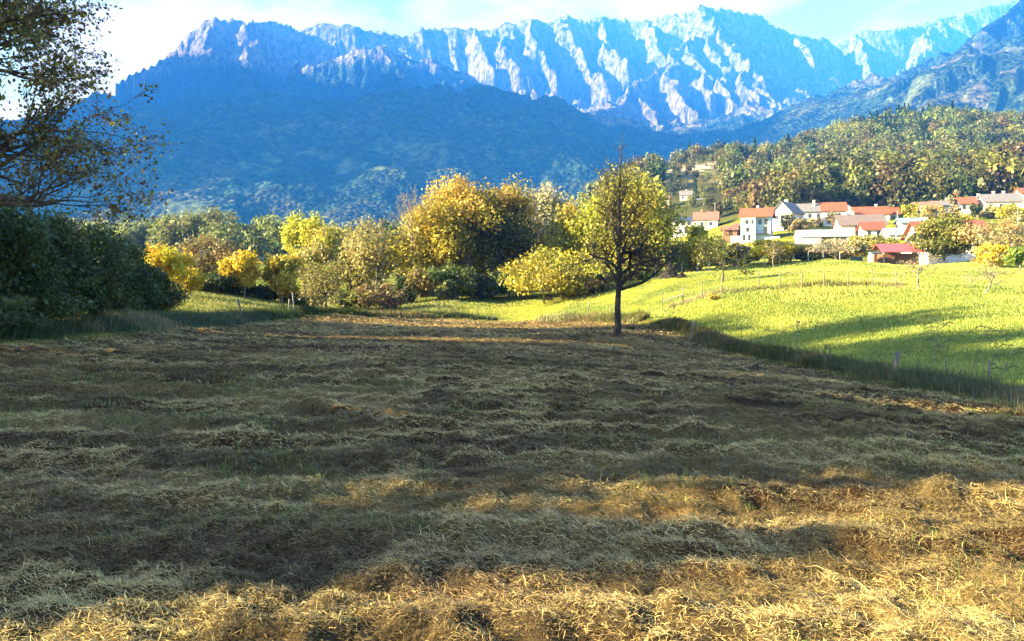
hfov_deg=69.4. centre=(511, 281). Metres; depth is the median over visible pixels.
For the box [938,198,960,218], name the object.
house
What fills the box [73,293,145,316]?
dark bush
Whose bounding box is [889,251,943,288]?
pollard tree
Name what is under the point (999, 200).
house
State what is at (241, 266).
yellow tree
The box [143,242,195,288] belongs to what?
yellow shrub
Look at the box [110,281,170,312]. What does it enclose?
dark bush
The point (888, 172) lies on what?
hillside tree
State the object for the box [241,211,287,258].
wood tree
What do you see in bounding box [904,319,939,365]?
reed
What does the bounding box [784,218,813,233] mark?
garden bush
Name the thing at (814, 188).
hillside tree
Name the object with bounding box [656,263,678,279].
hay heap
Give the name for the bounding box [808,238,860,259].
orchard tree
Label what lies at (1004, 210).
garden bush
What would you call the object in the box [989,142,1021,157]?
hillside tree
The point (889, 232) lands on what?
long shed
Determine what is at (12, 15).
overhanging tree
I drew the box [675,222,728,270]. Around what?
yellow tree
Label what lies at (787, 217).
garden tree
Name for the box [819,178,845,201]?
hillside tree
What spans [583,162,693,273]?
linden tree
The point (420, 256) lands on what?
grove tree
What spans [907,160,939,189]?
hillside tree
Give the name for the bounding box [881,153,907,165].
hillside tree
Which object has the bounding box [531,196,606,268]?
field maple
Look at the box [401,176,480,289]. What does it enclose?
grove tree
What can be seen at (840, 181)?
hillside tree
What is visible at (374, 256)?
birch tree
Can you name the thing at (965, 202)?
house
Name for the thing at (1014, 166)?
hillside tree
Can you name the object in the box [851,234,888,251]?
garden bush
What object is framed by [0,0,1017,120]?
sky
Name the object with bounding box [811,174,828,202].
hillside tree
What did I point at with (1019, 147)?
hillside tree
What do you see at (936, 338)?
reed
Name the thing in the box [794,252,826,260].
garden bush
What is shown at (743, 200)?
hillside tree
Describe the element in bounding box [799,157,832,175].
hillside tree
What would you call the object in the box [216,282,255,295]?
dark shrub
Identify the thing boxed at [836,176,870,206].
hillside tree
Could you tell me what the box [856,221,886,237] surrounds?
house
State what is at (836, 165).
hillside tree
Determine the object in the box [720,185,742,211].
hillside tree
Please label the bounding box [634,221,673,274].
linden tree
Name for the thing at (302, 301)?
dark shrub
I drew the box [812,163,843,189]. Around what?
hillside tree
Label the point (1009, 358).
reed
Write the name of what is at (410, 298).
green shrub
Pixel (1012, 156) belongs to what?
hillside tree
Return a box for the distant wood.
[60,101,1023,277]
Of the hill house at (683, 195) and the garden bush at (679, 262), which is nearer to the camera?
the garden bush at (679, 262)
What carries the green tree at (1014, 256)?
on the ground at (494, 527)
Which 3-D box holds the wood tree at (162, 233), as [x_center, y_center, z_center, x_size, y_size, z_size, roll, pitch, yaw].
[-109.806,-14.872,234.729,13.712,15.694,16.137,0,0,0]
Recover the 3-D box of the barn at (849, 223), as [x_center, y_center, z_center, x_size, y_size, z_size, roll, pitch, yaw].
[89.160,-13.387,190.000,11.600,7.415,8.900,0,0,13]
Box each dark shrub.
[195,269,238,293]
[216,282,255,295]
[239,284,278,299]
[279,290,327,306]
[462,273,510,298]
[561,272,627,293]
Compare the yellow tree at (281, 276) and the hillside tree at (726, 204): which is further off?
the hillside tree at (726, 204)
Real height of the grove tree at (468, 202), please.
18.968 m
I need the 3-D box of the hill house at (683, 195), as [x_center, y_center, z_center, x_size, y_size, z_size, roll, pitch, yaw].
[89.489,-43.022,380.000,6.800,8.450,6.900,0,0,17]
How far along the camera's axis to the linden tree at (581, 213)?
103.11 m
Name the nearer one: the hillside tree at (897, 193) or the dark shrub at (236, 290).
the dark shrub at (236, 290)
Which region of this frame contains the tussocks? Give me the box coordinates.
[533,308,654,322]
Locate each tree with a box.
[0,0,193,231]
[0,190,72,316]
[13,206,113,307]
[73,213,141,315]
[75,272,121,320]
[80,218,125,233]
[109,220,145,251]
[110,240,157,300]
[134,218,161,251]
[138,263,175,310]
[144,209,185,252]
[163,207,210,252]
[174,234,244,275]
[192,206,250,253]
[206,223,246,251]
[216,247,261,297]
[231,220,262,255]
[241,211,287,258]
[258,252,307,303]
[268,220,291,256]
[278,208,329,289]
[293,220,357,294]
[294,257,352,308]
[331,215,410,300]
[332,249,373,290]
[333,223,352,254]
[335,220,371,253]
[370,215,403,278]
[383,196,478,297]
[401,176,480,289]
[407,168,523,295]
[469,186,522,290]
[473,171,551,291]
[521,179,571,284]
[560,137,693,335]
[564,189,640,281]
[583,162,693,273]
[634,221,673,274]
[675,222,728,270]
[687,229,757,281]
[703,195,717,209]
[706,197,724,214]
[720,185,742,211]
[721,168,751,191]
[722,195,734,213]
[729,190,747,210]
[734,188,756,208]
[736,180,749,192]
[740,187,755,207]
[745,175,771,207]
[746,166,768,191]
[748,168,770,185]
[757,179,781,207]
[761,241,785,267]
[763,168,803,193]
[765,167,792,180]
[768,166,787,177]
[770,168,817,201]
[771,183,800,206]
[772,168,818,207]
[775,193,805,202]
[778,160,796,178]
[779,211,797,234]
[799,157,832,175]
[806,150,842,166]
[807,182,823,199]
[808,186,833,202]
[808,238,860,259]
[810,217,823,227]
[811,162,844,193]
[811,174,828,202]
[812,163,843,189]
[818,157,849,173]
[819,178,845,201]
[824,212,838,224]
[830,177,848,194]
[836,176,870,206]
[836,193,850,204]
[841,154,867,172]
[842,149,874,168]
[843,160,881,205]
[843,163,877,206]
[844,155,875,169]
[844,166,878,206]
[864,159,908,205]
[872,148,907,178]
[874,169,886,203]
[879,167,922,208]
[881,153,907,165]
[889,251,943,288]
[898,214,988,262]
[902,162,942,200]
[903,154,929,170]
[904,166,931,201]
[906,185,926,204]
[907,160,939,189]
[912,149,951,163]
[912,169,953,201]
[915,155,938,170]
[915,155,940,165]
[916,191,932,201]
[918,204,945,220]
[927,152,961,168]
[927,166,951,186]
[928,159,954,171]
[930,154,950,167]
[933,145,967,159]
[938,164,968,172]
[940,166,959,179]
[944,167,980,196]
[945,188,961,212]
[950,214,1023,258]
[952,165,986,196]
[953,153,979,170]
[953,253,1023,292]
[961,182,973,196]
[964,147,991,172]
[968,160,996,195]
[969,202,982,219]
[970,147,994,163]
[970,151,1006,170]
[977,165,1012,193]
[980,145,1023,192]
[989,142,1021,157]
[990,151,1023,192]
[992,141,1022,156]
[995,180,1014,193]
[1004,245,1023,273]
[1006,139,1023,159]
[1007,173,1023,191]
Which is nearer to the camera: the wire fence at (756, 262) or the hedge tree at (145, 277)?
the hedge tree at (145, 277)
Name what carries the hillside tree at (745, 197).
on the ground at (494, 527)
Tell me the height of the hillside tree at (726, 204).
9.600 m
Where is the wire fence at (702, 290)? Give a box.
[662,268,896,309]
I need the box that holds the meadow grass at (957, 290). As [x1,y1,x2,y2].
[398,256,1023,395]
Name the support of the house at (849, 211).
on the ground at (494, 527)
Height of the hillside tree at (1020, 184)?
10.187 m
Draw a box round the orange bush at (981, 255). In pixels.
[971,243,1008,267]
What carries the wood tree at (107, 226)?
on the ground at (494, 527)
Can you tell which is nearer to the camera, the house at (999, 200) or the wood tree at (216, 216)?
the house at (999, 200)
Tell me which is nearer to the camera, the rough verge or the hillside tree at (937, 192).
the rough verge
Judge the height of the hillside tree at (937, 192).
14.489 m
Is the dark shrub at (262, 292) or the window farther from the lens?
the window
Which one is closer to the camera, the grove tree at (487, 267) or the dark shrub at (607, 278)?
the dark shrub at (607, 278)
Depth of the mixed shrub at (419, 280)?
97.38 m
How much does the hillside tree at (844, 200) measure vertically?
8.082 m
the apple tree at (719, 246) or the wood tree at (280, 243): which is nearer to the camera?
the apple tree at (719, 246)
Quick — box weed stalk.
[793,321,800,357]
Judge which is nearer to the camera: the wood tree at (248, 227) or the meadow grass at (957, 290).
the meadow grass at (957, 290)
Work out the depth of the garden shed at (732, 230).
212.38 m
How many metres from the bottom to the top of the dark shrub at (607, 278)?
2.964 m
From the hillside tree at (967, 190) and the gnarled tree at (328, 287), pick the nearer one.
the gnarled tree at (328, 287)
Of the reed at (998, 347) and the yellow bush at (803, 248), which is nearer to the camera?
the reed at (998, 347)
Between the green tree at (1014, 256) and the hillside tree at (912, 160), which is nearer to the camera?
the green tree at (1014, 256)
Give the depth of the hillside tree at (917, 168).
257.74 m
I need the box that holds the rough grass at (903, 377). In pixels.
[643,315,1023,412]
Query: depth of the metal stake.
20.51 m
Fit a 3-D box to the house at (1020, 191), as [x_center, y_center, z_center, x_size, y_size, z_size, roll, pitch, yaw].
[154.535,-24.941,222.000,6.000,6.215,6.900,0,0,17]
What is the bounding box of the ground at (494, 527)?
[0,129,1023,640]
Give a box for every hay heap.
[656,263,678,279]
[674,272,687,277]
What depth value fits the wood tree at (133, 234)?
238.32 m
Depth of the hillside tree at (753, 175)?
312.96 m
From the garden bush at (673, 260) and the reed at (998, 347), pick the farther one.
the garden bush at (673, 260)
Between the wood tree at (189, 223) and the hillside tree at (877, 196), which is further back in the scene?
the hillside tree at (877, 196)
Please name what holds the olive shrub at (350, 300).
on the ground at (494, 527)
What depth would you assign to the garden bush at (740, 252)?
108.19 m
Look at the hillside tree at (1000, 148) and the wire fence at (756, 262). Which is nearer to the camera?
the wire fence at (756, 262)
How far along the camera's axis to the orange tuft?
62.83 m
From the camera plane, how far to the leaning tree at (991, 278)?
58.01 m
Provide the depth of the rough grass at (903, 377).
25.82 m
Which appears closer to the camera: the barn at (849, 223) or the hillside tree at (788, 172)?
the barn at (849, 223)
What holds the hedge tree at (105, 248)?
on the ground at (494, 527)
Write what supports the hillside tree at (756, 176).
on the ground at (494, 527)
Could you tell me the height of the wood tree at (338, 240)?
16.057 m
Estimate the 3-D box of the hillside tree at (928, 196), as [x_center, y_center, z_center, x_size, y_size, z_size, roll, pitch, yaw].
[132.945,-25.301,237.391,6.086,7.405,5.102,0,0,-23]
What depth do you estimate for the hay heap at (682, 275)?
87.79 m
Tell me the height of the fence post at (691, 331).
1.664 m
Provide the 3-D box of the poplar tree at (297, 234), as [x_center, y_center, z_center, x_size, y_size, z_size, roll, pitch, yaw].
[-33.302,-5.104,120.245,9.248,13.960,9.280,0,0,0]
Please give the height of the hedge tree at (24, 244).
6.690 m
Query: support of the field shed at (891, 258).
on the ground at (494, 527)
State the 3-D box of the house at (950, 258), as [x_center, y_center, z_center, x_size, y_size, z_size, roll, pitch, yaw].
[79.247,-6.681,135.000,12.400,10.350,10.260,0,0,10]
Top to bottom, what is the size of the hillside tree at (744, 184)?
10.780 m
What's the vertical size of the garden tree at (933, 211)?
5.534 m
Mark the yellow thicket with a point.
(547, 271)
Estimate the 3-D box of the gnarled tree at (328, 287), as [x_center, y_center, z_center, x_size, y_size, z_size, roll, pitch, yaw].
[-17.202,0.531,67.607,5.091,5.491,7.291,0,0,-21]
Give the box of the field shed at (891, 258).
[872,244,925,264]
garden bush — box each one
[651,243,678,265]
[672,243,696,271]
[700,239,735,267]
[723,242,761,266]
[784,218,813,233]
[794,243,836,257]
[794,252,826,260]
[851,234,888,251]
[879,236,901,253]
[900,201,919,217]
[938,211,974,220]
[977,205,998,218]
[985,221,1002,234]
[992,224,1023,241]
[994,203,1023,221]
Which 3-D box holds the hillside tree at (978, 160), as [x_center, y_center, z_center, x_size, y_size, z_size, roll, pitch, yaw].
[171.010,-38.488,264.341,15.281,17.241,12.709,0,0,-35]
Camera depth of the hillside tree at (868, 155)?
301.25 m
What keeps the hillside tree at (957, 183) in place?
on the ground at (494, 527)
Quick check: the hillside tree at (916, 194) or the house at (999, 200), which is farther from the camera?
the hillside tree at (916, 194)
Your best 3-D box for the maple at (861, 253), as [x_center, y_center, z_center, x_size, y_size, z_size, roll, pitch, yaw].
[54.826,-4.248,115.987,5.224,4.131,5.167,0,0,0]
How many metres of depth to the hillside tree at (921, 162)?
266.46 m
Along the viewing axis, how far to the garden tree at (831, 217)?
204.52 m
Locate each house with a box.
[669,209,719,238]
[679,189,692,200]
[731,205,779,242]
[773,200,805,231]
[796,200,825,221]
[819,202,848,225]
[847,204,851,214]
[851,204,891,220]
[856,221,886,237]
[889,207,901,217]
[900,217,994,262]
[912,201,939,217]
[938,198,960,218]
[954,197,978,215]
[969,194,980,211]
[977,191,1023,209]
[1013,188,1023,207]
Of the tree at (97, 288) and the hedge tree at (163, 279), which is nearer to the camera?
the tree at (97, 288)
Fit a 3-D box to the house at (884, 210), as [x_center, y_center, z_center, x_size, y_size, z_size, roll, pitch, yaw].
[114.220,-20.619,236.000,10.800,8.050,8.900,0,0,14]
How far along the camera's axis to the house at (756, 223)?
196.98 m
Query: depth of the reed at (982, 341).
21.98 m
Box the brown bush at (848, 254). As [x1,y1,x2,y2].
[824,238,869,259]
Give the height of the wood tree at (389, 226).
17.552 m
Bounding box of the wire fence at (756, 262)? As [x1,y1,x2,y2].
[655,252,839,271]
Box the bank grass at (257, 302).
[128,284,460,321]
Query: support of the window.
in the house at (756, 223)
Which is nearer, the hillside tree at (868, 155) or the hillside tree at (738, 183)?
the hillside tree at (868, 155)
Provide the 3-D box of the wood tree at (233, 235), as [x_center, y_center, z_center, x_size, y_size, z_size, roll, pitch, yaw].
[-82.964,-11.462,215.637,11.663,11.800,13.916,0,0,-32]
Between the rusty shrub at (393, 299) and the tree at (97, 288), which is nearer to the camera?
the tree at (97, 288)
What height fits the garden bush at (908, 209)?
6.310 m
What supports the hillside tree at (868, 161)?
on the ground at (494, 527)
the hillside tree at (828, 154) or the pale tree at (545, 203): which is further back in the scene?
the hillside tree at (828, 154)
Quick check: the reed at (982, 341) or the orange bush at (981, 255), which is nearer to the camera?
the reed at (982, 341)
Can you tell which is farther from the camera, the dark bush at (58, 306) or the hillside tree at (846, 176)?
the hillside tree at (846, 176)
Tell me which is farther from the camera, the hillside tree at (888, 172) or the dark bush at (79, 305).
the hillside tree at (888, 172)
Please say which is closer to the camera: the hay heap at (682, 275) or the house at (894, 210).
the hay heap at (682, 275)
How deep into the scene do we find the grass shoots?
8.50 m
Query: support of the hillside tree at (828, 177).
on the ground at (494, 527)
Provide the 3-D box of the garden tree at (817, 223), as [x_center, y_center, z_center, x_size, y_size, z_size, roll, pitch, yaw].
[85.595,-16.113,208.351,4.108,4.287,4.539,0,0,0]
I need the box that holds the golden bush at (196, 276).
[178,267,207,294]
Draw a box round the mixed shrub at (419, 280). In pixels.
[398,265,439,301]
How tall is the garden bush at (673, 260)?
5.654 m
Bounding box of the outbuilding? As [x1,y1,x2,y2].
[732,224,740,235]
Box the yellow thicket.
[494,244,616,303]
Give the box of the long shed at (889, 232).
[880,228,905,238]
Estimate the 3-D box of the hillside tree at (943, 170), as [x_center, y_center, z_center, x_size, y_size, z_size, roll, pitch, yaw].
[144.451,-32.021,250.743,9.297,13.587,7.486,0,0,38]
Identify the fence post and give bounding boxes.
[689,321,695,340]
[893,351,900,372]
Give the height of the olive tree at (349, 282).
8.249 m
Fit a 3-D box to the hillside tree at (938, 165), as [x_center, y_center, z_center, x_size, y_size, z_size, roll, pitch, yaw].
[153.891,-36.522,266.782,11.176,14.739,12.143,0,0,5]
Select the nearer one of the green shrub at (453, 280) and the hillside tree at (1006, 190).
the green shrub at (453, 280)
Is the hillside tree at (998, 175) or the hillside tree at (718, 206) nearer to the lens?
the hillside tree at (998, 175)
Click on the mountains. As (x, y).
(344, 124)
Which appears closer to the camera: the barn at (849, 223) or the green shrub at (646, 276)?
the green shrub at (646, 276)
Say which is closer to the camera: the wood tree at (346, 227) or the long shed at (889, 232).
the long shed at (889, 232)
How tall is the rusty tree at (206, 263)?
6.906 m
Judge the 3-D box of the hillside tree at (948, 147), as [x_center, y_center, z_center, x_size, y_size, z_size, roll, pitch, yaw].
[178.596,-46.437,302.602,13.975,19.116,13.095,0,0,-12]
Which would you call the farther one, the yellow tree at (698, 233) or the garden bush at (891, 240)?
the garden bush at (891, 240)
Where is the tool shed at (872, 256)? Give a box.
[866,252,882,262]
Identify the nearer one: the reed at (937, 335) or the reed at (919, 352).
the reed at (937, 335)
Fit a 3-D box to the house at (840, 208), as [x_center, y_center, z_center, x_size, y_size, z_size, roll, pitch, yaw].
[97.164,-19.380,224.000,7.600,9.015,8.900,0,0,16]
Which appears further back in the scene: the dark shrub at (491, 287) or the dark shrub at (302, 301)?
the dark shrub at (491, 287)
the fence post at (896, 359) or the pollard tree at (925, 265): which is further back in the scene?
the pollard tree at (925, 265)
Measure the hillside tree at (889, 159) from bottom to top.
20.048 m
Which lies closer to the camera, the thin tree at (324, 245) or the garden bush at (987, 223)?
the thin tree at (324, 245)
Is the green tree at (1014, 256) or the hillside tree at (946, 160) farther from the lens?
the hillside tree at (946, 160)
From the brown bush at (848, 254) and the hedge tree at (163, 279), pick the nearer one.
the hedge tree at (163, 279)
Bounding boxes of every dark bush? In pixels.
[0,293,53,336]
[14,285,97,324]
[50,286,108,322]
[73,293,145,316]
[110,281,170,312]
[157,279,189,311]
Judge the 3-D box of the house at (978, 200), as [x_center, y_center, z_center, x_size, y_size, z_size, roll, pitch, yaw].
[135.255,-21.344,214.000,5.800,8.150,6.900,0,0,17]
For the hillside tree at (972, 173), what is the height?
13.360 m
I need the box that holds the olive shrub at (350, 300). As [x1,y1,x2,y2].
[329,288,366,307]
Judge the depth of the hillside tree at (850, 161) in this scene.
285.49 m
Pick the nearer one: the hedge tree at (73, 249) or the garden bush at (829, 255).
the hedge tree at (73, 249)
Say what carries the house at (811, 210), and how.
on the ground at (494, 527)
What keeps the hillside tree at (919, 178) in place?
on the ground at (494, 527)
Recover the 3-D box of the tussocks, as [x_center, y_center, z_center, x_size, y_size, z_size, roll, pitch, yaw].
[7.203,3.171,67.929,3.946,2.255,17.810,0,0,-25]
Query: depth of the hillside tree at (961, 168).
258.83 m
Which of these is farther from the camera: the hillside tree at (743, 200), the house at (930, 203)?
the hillside tree at (743, 200)
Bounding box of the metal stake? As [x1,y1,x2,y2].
[987,360,990,381]
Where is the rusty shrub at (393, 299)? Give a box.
[351,282,407,310]
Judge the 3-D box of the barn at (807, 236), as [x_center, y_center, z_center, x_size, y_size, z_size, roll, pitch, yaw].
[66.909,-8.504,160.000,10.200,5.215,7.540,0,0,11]
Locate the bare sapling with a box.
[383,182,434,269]
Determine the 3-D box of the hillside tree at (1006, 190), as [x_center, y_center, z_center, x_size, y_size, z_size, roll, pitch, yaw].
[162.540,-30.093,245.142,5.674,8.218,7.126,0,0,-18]
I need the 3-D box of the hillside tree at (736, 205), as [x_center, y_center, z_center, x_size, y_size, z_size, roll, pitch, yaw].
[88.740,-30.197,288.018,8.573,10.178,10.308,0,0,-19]
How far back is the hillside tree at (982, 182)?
244.70 m
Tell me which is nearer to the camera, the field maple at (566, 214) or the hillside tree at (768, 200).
the field maple at (566, 214)
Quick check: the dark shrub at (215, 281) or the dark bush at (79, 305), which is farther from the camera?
the dark shrub at (215, 281)
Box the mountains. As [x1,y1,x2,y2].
[0,0,1023,252]
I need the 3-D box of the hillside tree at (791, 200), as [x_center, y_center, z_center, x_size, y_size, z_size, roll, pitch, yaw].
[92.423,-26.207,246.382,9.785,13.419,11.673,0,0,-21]
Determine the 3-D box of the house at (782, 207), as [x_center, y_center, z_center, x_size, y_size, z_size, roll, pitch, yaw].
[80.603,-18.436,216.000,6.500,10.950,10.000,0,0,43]
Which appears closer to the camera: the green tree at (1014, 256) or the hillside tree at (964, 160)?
the green tree at (1014, 256)
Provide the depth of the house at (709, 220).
276.08 m
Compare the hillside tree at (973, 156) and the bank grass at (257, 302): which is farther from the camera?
the hillside tree at (973, 156)
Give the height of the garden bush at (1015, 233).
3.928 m
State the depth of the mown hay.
6.33 m
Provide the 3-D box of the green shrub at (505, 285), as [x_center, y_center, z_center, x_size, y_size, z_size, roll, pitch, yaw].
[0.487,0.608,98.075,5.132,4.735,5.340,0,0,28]
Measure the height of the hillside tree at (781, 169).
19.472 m
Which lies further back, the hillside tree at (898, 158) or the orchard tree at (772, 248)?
the hillside tree at (898, 158)
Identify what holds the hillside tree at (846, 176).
on the ground at (494, 527)
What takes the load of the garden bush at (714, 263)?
on the ground at (494, 527)
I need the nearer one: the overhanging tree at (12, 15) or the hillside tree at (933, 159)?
the overhanging tree at (12, 15)
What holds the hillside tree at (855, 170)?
on the ground at (494, 527)
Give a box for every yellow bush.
[746,238,797,264]
[763,240,819,261]
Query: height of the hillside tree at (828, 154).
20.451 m
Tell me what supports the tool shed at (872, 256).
on the ground at (494, 527)
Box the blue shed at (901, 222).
[893,218,923,227]
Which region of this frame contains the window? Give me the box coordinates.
[763,226,767,233]
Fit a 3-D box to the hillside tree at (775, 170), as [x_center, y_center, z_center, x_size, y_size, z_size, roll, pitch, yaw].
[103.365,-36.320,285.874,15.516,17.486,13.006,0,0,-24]
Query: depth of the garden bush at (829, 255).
105.39 m
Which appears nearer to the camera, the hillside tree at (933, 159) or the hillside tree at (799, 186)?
the hillside tree at (799, 186)
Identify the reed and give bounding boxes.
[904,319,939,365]
[919,314,955,372]
[924,318,957,371]
[971,324,1004,372]
[983,330,1015,382]
[999,340,1023,382]
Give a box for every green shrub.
[390,270,415,303]
[423,261,476,300]
[496,271,536,300]
[600,265,656,280]
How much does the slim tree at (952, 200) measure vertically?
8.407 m
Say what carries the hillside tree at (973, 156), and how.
on the ground at (494, 527)
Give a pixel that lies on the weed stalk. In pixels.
(796, 340)
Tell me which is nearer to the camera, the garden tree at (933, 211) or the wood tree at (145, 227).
the garden tree at (933, 211)
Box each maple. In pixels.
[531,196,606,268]
[852,241,880,256]
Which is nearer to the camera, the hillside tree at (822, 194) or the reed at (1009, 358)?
the reed at (1009, 358)
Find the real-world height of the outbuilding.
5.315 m
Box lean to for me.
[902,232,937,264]
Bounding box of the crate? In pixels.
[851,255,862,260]
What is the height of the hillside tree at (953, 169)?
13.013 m
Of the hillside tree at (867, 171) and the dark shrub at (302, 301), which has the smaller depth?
the dark shrub at (302, 301)
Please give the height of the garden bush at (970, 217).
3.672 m
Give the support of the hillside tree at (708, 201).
on the ground at (494, 527)
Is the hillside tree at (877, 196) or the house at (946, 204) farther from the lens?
the hillside tree at (877, 196)
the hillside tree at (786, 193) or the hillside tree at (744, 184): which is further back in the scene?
the hillside tree at (744, 184)
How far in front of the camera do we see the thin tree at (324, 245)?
109.78 m
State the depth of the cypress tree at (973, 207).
184.47 m
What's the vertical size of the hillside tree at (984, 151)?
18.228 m
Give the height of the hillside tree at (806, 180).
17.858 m
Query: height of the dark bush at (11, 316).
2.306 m
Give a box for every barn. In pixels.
[793,229,850,243]
[831,214,887,235]
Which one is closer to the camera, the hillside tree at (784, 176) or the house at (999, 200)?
the house at (999, 200)
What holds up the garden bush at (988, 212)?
on the ground at (494, 527)
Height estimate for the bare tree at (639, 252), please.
13.446 m
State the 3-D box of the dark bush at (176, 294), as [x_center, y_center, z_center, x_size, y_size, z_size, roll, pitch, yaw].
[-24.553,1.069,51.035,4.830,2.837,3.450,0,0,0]
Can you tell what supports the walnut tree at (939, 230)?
on the ground at (494, 527)
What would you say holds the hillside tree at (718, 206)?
on the ground at (494, 527)
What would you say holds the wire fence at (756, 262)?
on the ground at (494, 527)
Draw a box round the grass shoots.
[0,367,1023,640]
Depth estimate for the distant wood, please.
500.86 m
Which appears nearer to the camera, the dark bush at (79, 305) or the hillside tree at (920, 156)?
the dark bush at (79, 305)
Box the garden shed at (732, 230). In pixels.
[721,226,738,241]
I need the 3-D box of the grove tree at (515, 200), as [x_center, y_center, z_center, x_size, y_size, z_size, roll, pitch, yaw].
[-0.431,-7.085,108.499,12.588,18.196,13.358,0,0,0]
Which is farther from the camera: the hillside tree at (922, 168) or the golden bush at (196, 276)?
the hillside tree at (922, 168)
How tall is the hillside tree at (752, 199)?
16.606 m
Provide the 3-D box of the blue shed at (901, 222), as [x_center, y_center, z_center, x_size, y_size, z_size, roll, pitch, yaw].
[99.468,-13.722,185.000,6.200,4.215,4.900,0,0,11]
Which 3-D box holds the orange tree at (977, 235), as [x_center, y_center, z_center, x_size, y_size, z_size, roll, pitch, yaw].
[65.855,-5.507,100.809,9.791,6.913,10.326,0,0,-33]
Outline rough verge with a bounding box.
[0,302,498,344]
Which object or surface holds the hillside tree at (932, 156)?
on the ground at (494, 527)
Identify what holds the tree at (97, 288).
on the ground at (494, 527)
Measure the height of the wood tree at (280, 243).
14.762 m
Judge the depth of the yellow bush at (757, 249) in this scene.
103.11 m
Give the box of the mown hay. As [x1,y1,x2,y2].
[0,311,1023,640]
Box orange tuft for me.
[707,293,719,299]

